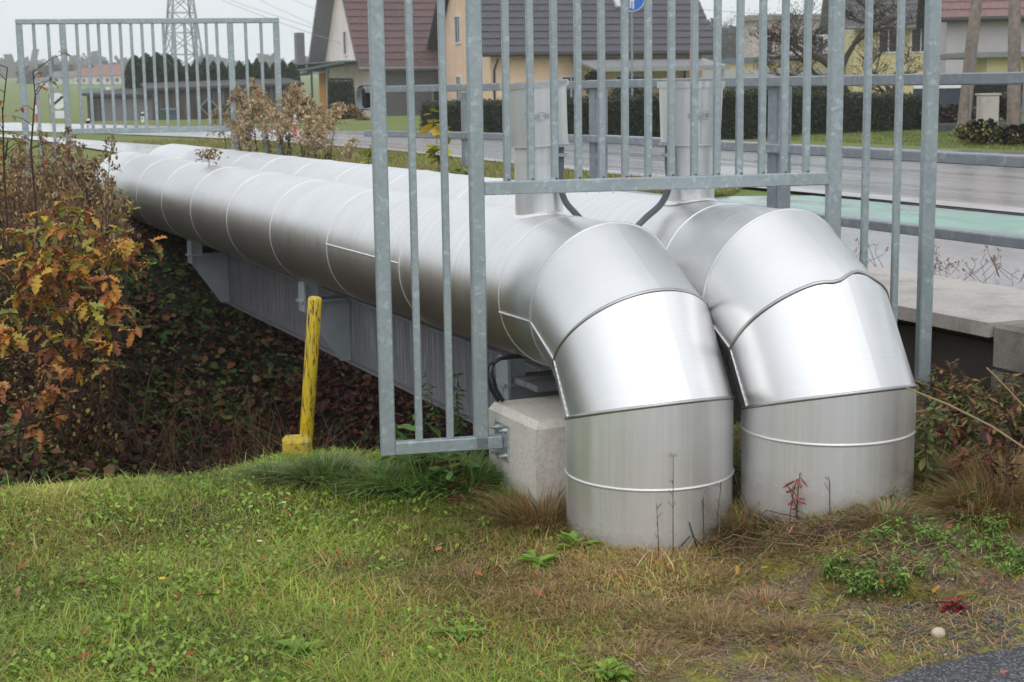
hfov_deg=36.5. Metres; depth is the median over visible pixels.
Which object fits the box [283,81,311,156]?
dried goldenrod
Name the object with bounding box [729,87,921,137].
hedge
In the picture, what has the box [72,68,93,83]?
village house
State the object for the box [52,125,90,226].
dried goldenrod
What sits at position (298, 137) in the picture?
dried goldenrod
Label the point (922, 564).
feathery weed
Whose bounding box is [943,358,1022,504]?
dried stalk
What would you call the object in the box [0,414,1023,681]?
lawn grass
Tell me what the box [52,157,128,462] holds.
dried goldenrod
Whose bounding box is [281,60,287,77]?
conifer
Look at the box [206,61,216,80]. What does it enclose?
conifer
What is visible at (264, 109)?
dried goldenrod
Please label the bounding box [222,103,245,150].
dried goldenrod
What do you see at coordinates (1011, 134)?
shrub
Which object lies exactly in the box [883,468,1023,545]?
grass tuft
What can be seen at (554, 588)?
grass tuft
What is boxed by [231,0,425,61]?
power line
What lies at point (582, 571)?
grass tuft
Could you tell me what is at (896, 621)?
grass tuft
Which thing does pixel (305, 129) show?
dried goldenrod
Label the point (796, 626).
grass tuft
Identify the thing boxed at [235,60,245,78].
conifer
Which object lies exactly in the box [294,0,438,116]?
gable house
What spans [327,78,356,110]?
clipped shrub
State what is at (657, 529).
dry stem
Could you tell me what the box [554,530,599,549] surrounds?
rosette weed
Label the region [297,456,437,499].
grass tuft
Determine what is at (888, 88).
bare tree
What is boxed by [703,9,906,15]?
power line
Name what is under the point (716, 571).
grass tuft
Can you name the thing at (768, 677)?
dark pebbles
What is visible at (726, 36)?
hill wood
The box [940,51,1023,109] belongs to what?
garden shed
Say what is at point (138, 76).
conifer
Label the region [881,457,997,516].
bramble weed
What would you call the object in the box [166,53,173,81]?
conifer
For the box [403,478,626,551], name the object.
grass tuft
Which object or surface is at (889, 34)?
window
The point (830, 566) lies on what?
feathery weed
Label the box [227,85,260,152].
dried goldenrod
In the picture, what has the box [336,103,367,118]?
shrub
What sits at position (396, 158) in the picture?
verge grass
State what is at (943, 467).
grass tuft
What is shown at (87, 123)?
delineator post
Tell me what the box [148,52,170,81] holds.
conifer
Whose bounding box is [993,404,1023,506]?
dried stalk
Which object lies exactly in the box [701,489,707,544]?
dry stem
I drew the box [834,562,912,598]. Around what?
feathery weed
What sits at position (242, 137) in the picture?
dried goldenrod
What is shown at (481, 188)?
barred fence
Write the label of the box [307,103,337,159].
dried goldenrod
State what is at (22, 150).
dried goldenrod
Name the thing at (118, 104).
grey shed
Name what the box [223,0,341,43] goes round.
power line
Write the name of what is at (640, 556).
grass tuft
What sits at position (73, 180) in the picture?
dried goldenrod
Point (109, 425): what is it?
thicket leaves
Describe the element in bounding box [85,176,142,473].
dried goldenrod
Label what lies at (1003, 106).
shrub
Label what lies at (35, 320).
dry thicket
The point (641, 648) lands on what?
grass tuft
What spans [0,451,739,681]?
clover patches
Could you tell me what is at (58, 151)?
dried goldenrod
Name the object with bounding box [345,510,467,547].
grass tuft
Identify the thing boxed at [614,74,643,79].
window
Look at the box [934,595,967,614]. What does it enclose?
red weed
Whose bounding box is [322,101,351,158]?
dried goldenrod
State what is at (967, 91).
trunk
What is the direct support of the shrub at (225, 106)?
on the ground at (10, 86)
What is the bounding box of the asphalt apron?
[880,645,1023,681]
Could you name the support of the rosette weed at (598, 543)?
on the ground at (10, 86)
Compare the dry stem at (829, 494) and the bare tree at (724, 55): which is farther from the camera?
the bare tree at (724, 55)
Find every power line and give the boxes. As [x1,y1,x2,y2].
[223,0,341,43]
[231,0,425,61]
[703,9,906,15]
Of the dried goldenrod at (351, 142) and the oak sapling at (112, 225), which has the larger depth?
the dried goldenrod at (351, 142)
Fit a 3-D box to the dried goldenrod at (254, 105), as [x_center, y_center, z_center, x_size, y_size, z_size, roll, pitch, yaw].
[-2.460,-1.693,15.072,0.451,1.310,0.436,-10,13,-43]
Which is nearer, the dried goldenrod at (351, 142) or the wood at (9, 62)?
the dried goldenrod at (351, 142)
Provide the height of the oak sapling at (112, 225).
0.717 m
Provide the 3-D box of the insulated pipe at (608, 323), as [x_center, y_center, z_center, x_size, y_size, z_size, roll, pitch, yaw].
[-1.764,-0.686,11.103,0.671,2.254,11.823,-5,10,-24]
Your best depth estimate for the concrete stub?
27.28 m
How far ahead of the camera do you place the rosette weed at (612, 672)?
4.61 m
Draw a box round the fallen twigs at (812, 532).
[7,494,1015,675]
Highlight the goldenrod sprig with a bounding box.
[194,146,228,163]
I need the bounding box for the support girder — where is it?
[185,240,558,423]
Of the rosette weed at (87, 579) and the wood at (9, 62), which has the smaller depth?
the rosette weed at (87, 579)
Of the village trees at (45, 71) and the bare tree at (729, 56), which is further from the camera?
the village trees at (45, 71)
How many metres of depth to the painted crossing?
12.89 m
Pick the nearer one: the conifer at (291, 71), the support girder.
the support girder
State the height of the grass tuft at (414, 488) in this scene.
0.184 m
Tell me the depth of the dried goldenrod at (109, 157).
12.64 m
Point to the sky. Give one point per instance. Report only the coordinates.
(10, 10)
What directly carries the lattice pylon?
on the ground at (10, 86)
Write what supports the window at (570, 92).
in the gable house at (455, 27)
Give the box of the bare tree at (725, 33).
[722,7,735,50]
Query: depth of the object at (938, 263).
8.73 m
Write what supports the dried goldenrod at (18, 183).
on the ground at (10, 86)
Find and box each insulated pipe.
[90,79,734,550]
[150,81,917,520]
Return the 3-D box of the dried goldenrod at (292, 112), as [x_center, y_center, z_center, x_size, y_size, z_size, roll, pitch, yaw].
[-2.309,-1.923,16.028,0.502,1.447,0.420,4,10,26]
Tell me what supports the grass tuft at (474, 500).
on the ground at (10, 86)
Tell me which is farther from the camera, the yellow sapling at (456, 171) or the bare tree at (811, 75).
the bare tree at (811, 75)
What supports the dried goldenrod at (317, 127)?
on the ground at (10, 86)
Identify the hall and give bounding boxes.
[702,53,827,96]
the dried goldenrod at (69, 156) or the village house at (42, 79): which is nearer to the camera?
the dried goldenrod at (69, 156)
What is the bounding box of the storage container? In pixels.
[82,87,110,92]
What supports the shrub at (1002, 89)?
on the ground at (10, 86)
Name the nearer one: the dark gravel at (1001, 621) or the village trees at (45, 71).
the dark gravel at (1001, 621)
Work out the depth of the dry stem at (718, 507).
5.91 m
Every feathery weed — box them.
[803,542,880,578]
[821,549,882,590]
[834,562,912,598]
[855,560,906,598]
[859,509,938,555]
[873,541,959,589]
[915,517,983,559]
[944,505,1011,541]
[979,530,1020,564]
[984,546,1023,577]
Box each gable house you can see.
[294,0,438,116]
[427,0,729,101]
[818,0,923,97]
[916,0,1023,72]
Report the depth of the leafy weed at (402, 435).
6.80 m
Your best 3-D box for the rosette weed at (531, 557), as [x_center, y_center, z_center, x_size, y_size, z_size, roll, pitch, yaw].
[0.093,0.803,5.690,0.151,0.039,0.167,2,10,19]
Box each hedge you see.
[419,88,767,138]
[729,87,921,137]
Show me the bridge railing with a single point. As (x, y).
(778, 197)
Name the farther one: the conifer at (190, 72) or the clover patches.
the conifer at (190, 72)
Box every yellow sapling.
[359,145,371,163]
[419,108,451,170]
[450,162,467,174]
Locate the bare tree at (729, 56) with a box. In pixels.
[711,50,735,58]
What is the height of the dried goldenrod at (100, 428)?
2.311 m
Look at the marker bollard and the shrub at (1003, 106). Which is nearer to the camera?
the marker bollard
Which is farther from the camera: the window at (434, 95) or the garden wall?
the window at (434, 95)
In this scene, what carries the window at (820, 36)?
in the apartment block at (749, 50)
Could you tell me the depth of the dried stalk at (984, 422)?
5.47 m
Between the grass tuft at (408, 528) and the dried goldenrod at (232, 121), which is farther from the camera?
the dried goldenrod at (232, 121)
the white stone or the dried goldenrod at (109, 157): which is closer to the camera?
the white stone
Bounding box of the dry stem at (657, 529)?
[655,503,661,560]
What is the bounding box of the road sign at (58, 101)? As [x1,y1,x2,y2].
[48,91,63,121]
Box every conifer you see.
[124,55,147,87]
[139,53,157,82]
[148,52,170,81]
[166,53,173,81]
[170,59,185,81]
[183,63,194,80]
[191,59,200,80]
[199,58,211,80]
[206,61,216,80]
[214,61,228,79]
[225,66,238,79]
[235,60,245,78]
[242,59,257,78]
[251,58,260,78]
[257,61,273,78]
[269,62,274,77]
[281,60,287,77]
[282,61,301,97]
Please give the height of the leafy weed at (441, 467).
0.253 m
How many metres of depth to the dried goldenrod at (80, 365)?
11.08 m
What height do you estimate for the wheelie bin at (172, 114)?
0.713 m
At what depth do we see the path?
9.90 m
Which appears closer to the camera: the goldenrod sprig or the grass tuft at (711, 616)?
the grass tuft at (711, 616)
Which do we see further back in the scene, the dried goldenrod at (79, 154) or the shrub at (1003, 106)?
the shrub at (1003, 106)
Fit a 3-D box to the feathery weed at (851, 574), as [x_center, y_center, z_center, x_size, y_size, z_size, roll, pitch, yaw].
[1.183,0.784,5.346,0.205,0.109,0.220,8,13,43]
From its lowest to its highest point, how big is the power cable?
0.204 m
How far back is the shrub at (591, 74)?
61.75 m
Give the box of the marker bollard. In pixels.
[282,296,321,456]
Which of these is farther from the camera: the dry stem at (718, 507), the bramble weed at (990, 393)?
the bramble weed at (990, 393)
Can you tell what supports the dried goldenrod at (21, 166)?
on the ground at (10, 86)
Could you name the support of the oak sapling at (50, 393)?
on the ground at (10, 86)
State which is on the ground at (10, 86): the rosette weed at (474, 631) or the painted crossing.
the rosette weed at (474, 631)
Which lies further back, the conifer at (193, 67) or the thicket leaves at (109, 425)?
the conifer at (193, 67)
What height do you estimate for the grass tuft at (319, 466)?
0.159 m
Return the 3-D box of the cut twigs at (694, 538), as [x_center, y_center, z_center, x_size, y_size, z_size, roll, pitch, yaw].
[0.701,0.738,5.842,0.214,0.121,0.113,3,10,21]
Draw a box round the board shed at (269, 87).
[140,78,303,119]
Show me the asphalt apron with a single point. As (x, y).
(982, 667)
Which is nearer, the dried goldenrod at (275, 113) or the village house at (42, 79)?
the dried goldenrod at (275, 113)
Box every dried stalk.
[906,367,1023,447]
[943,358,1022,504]
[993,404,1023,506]
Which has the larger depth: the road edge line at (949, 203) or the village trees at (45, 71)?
the village trees at (45, 71)
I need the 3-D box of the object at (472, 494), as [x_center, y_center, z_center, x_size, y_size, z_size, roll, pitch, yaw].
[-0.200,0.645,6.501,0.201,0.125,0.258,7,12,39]
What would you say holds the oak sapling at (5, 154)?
on the ground at (10, 86)
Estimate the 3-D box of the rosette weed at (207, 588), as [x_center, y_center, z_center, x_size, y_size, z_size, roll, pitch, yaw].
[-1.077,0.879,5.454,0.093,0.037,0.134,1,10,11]
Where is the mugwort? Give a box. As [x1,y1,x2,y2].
[407,371,469,459]
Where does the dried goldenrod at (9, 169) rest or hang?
on the ground at (10, 86)
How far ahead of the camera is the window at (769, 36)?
147.25 m
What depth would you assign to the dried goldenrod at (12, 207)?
10.94 m
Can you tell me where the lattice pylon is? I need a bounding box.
[165,0,203,66]
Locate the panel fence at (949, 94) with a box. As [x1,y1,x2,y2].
[913,85,960,122]
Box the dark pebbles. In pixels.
[613,548,1001,679]
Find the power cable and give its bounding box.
[488,354,530,401]
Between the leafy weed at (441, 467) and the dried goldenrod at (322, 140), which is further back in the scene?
the dried goldenrod at (322, 140)
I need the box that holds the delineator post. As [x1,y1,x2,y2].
[86,119,89,127]
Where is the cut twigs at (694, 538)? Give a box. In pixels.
[676,522,728,554]
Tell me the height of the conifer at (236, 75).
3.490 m
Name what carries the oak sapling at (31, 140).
on the ground at (10, 86)
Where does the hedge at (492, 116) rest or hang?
on the ground at (10, 86)
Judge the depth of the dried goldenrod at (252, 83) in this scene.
15.49 m
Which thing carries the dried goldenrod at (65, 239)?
on the ground at (10, 86)
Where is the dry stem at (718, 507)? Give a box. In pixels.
[716,482,721,535]
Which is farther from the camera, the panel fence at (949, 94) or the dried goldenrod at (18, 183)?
the panel fence at (949, 94)
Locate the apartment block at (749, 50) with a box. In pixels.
[744,14,827,57]
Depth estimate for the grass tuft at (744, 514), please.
5.89 m
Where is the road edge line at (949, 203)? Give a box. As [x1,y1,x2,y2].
[252,138,1023,212]
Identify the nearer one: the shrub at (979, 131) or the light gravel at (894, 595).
the light gravel at (894, 595)
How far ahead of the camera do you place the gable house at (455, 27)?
69.19 m
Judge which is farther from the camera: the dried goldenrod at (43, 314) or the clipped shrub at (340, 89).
the clipped shrub at (340, 89)
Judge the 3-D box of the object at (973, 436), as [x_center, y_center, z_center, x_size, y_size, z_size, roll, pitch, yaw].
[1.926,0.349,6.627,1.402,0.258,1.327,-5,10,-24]
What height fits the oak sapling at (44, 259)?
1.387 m
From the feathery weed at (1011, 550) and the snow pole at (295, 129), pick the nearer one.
the feathery weed at (1011, 550)
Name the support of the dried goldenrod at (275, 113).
on the ground at (10, 86)
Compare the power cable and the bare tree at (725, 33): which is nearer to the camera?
the power cable
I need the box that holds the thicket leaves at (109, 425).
[0,133,122,482]
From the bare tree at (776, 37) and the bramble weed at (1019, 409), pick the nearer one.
the bramble weed at (1019, 409)
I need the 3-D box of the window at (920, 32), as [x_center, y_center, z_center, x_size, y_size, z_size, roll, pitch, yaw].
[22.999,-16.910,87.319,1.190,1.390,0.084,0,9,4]
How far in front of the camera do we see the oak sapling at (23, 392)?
8.90 m
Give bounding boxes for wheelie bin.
[160,109,165,119]
[165,108,179,119]
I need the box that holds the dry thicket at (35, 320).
[0,146,128,422]
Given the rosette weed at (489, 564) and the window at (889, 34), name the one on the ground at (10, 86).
the rosette weed at (489, 564)
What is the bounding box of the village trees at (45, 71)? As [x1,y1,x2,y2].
[14,59,136,83]
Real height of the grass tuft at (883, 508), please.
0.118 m
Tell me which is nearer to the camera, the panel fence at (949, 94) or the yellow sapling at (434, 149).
the yellow sapling at (434, 149)
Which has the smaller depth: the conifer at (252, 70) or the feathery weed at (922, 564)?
the feathery weed at (922, 564)
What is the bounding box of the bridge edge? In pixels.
[723,265,1023,426]
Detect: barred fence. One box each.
[15,18,283,180]
[367,0,941,461]
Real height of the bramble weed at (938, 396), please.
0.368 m
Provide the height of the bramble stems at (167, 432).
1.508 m
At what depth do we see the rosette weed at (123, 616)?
5.17 m
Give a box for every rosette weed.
[65,575,98,584]
[104,612,145,625]
[194,582,222,599]
[273,637,329,662]
[433,621,488,640]
[474,557,514,570]
[518,549,561,568]
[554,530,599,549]
[580,535,604,545]
[583,657,635,681]
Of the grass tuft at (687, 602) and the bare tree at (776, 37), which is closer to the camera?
the grass tuft at (687, 602)
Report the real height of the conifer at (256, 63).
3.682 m
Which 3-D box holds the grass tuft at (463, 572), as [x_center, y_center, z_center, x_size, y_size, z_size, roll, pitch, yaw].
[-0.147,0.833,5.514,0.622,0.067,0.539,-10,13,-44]
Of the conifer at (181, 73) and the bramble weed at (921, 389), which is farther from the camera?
the conifer at (181, 73)
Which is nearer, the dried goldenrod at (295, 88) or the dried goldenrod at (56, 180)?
the dried goldenrod at (56, 180)
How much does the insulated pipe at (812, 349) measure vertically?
2.200 m
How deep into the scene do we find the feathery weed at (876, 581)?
5.21 m
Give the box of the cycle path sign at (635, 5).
[619,0,643,98]
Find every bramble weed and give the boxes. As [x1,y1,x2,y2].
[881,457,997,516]
[914,363,1022,423]
[914,370,1023,475]
[914,377,1013,476]
[915,363,1023,431]
[943,375,1023,459]
[945,374,1023,439]
[957,373,1023,459]
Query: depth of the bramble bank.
12.27 m
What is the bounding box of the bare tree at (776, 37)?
[729,0,944,95]
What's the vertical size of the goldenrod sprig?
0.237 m
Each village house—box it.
[32,77,57,86]
[47,71,74,83]
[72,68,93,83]
[92,64,126,83]
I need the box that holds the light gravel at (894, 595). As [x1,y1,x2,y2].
[634,553,1023,678]
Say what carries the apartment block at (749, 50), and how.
on the ground at (10, 86)
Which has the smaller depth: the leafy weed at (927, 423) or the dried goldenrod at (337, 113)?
the leafy weed at (927, 423)
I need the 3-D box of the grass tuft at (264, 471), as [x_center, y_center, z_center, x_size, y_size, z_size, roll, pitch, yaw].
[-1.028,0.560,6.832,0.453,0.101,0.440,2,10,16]
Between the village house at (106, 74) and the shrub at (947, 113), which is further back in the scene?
the village house at (106, 74)
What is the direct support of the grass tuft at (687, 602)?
on the ground at (10, 86)
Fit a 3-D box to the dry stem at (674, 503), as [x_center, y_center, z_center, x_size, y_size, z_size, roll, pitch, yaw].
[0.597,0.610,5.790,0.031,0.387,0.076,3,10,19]
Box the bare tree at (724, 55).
[722,27,735,58]
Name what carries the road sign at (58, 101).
on the ground at (10, 86)
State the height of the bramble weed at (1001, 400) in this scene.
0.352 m
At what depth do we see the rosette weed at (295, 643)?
4.87 m
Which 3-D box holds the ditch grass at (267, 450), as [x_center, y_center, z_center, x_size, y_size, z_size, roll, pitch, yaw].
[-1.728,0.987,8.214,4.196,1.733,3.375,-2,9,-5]
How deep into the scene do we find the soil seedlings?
5.09 m
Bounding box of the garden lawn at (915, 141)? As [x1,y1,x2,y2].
[756,129,1023,150]
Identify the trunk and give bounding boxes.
[957,0,981,135]
[1007,0,1023,125]
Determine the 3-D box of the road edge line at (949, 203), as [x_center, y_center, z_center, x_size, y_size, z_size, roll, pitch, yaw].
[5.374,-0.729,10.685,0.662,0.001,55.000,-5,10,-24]
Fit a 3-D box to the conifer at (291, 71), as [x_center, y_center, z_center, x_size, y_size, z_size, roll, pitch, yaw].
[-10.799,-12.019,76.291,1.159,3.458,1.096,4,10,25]
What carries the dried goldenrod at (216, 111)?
on the ground at (10, 86)
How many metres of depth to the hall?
91.70 m
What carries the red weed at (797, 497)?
on the ground at (10, 86)
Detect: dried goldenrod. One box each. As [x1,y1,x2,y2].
[0,153,40,423]
[0,153,48,375]
[0,167,37,430]
[1,169,49,456]
[1,189,41,411]
[2,135,37,292]
[3,138,54,340]
[14,203,73,483]
[21,174,88,482]
[27,129,60,248]
[29,202,94,481]
[31,153,73,361]
[37,165,113,473]
[42,141,85,409]
[47,142,80,284]
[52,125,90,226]
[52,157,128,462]
[55,184,103,451]
[60,146,94,348]
[67,140,122,288]
[68,193,130,478]
[84,154,140,338]
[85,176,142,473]
[92,173,130,380]
[95,135,122,275]
[96,211,150,461]
[97,192,144,419]
[206,107,229,148]
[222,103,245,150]
[223,118,254,150]
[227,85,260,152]
[228,120,255,150]
[232,99,274,152]
[238,77,274,152]
[245,89,279,153]
[252,98,288,153]
[258,107,297,154]
[270,117,296,155]
[275,91,305,155]
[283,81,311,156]
[283,85,304,155]
[289,124,319,157]
[294,115,321,156]
[295,94,327,158]
[303,115,331,158]
[305,125,337,159]
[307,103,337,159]
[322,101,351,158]
[337,137,360,161]
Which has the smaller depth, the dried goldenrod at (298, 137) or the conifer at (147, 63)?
the dried goldenrod at (298, 137)
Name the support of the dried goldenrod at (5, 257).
on the ground at (10, 86)
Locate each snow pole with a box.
[35,87,37,126]
[293,110,296,138]
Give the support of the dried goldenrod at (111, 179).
on the ground at (10, 86)
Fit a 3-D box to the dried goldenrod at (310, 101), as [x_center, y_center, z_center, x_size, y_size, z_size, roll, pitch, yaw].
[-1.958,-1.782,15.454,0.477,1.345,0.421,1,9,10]
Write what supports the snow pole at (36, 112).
on the ground at (10, 86)
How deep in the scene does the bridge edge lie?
7.39 m
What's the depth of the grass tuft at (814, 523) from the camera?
5.69 m
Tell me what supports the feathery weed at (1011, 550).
on the ground at (10, 86)
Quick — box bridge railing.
[356,72,1023,248]
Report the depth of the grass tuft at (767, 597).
5.28 m
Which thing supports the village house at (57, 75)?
on the ground at (10, 86)
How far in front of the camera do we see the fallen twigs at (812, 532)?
5.55 m
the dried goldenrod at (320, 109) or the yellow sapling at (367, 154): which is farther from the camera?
the dried goldenrod at (320, 109)
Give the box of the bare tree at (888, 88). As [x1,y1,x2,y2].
[844,21,922,94]
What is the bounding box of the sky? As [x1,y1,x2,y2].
[0,0,821,64]
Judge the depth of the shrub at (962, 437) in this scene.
6.12 m
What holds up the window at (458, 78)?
in the gable house at (455, 27)
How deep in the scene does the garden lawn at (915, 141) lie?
28.92 m
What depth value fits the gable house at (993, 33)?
61.36 m
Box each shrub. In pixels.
[222,98,260,119]
[282,98,320,118]
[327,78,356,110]
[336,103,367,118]
[584,68,596,94]
[607,88,643,101]
[919,103,975,123]
[952,118,1002,144]
[972,84,1022,107]
[990,123,1023,146]
[993,91,1021,122]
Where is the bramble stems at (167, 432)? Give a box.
[0,321,379,488]
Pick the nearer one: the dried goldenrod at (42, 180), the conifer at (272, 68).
the dried goldenrod at (42, 180)
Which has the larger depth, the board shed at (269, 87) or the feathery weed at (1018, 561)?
the board shed at (269, 87)
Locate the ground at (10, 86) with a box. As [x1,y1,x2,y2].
[0,74,1023,681]
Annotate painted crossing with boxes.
[714,195,1023,234]
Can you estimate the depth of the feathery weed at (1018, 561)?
5.35 m
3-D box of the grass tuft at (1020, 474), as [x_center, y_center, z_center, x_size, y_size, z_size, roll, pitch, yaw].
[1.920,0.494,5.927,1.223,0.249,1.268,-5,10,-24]
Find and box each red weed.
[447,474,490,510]
[783,472,807,528]
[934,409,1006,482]
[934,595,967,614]
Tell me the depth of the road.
19.90 m
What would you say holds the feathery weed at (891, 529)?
on the ground at (10, 86)
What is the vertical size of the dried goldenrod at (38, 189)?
2.380 m
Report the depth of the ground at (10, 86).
5.56 m
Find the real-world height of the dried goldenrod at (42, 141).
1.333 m
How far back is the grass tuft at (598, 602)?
5.15 m
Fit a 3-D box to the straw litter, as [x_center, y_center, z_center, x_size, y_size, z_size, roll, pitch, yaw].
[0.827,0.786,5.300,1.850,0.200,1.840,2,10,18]
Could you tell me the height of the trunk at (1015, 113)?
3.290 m
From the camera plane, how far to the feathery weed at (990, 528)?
5.56 m
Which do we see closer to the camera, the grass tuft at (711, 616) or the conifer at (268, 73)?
the grass tuft at (711, 616)
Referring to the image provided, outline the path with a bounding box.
[0,134,1023,288]
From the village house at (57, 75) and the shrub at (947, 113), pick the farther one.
the village house at (57, 75)
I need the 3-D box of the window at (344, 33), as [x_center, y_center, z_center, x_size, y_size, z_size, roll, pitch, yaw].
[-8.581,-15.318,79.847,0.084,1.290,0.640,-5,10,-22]
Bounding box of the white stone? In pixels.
[931,627,945,638]
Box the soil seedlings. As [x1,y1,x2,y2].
[599,555,1008,679]
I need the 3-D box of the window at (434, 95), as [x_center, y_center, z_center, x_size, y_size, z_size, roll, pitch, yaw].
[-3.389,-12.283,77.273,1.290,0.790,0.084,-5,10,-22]
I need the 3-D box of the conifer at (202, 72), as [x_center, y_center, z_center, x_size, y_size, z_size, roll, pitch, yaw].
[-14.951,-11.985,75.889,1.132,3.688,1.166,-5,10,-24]
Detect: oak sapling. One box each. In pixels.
[0,49,70,252]
[0,65,31,276]
[0,177,75,292]
[0,195,166,428]
[0,349,90,457]
[0,361,72,458]
[52,187,139,297]
[89,229,156,338]
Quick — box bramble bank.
[0,156,488,489]
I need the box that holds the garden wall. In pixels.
[938,122,1023,132]
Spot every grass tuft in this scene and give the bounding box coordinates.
[212,458,308,485]
[246,446,395,493]
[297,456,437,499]
[317,449,520,502]
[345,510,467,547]
[371,450,527,500]
[393,555,541,604]
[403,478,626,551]
[421,482,566,527]
[465,576,619,623]
[510,558,662,600]
[516,589,671,646]
[556,627,733,681]
[587,588,765,646]
[608,546,719,580]
[639,560,767,599]
[645,600,777,652]
[668,491,819,561]
[703,584,809,617]
[719,609,862,658]
[747,642,848,676]
[750,501,897,558]
[804,493,964,540]
[866,611,951,645]
[883,436,1023,500]
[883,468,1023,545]
[896,435,1023,517]
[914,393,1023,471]
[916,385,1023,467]
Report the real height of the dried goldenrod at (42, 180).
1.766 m
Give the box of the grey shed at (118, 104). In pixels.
[82,88,152,120]
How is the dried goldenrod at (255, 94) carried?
on the ground at (10, 86)
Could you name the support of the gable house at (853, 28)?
on the ground at (10, 86)
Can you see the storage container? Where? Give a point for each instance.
(85, 90)
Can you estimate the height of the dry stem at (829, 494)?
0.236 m
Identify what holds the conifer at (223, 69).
on the ground at (10, 86)
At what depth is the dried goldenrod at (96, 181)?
12.06 m
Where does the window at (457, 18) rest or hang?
in the gable house at (455, 27)
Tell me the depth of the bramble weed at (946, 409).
6.56 m
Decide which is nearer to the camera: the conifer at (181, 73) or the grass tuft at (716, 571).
the grass tuft at (716, 571)
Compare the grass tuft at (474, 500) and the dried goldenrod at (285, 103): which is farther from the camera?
the dried goldenrod at (285, 103)
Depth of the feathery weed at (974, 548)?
5.45 m
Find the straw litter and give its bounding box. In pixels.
[549,503,1023,681]
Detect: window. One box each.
[200,98,217,114]
[342,30,347,55]
[431,92,438,100]
[454,15,460,44]
[455,75,461,101]
[560,75,573,98]
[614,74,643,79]
[767,36,773,50]
[812,35,823,51]
[877,29,896,53]
[910,28,923,52]
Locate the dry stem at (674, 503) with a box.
[669,452,676,553]
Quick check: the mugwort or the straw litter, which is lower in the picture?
the straw litter
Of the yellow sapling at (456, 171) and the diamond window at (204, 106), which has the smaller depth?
the yellow sapling at (456, 171)
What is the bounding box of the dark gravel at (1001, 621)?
[757,593,1023,655]
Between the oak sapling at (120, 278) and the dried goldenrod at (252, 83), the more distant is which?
the dried goldenrod at (252, 83)
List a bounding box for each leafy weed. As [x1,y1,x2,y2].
[375,412,451,474]
[409,453,482,503]
[914,401,952,491]
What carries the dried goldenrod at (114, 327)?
on the ground at (10, 86)
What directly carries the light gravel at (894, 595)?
on the ground at (10, 86)
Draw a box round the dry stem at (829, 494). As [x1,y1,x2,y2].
[825,477,829,515]
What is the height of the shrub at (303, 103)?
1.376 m
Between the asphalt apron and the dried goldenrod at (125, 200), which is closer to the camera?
the asphalt apron
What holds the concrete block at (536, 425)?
on the ground at (10, 86)
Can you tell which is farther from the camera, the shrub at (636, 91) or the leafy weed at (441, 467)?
the shrub at (636, 91)
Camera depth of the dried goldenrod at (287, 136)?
15.35 m
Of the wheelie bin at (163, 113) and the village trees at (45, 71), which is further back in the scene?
the village trees at (45, 71)
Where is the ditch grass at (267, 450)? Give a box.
[131,399,467,474]
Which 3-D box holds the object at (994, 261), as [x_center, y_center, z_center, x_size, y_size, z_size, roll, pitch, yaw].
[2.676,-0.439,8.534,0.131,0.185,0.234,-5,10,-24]
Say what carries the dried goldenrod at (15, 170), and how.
on the ground at (10, 86)
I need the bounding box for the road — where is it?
[0,123,1023,214]
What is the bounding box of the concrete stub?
[975,93,1000,142]
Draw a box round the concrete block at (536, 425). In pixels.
[488,395,565,509]
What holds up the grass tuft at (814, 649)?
on the ground at (10, 86)
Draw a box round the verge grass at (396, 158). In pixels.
[117,137,741,196]
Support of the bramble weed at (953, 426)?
on the ground at (10, 86)
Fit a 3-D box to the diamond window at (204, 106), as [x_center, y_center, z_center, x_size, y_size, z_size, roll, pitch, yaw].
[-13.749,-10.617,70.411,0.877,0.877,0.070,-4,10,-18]
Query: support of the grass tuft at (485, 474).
on the ground at (10, 86)
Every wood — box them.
[0,49,318,77]
[703,12,791,58]
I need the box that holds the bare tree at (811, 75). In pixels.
[768,63,856,92]
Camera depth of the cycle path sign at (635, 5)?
40.04 m

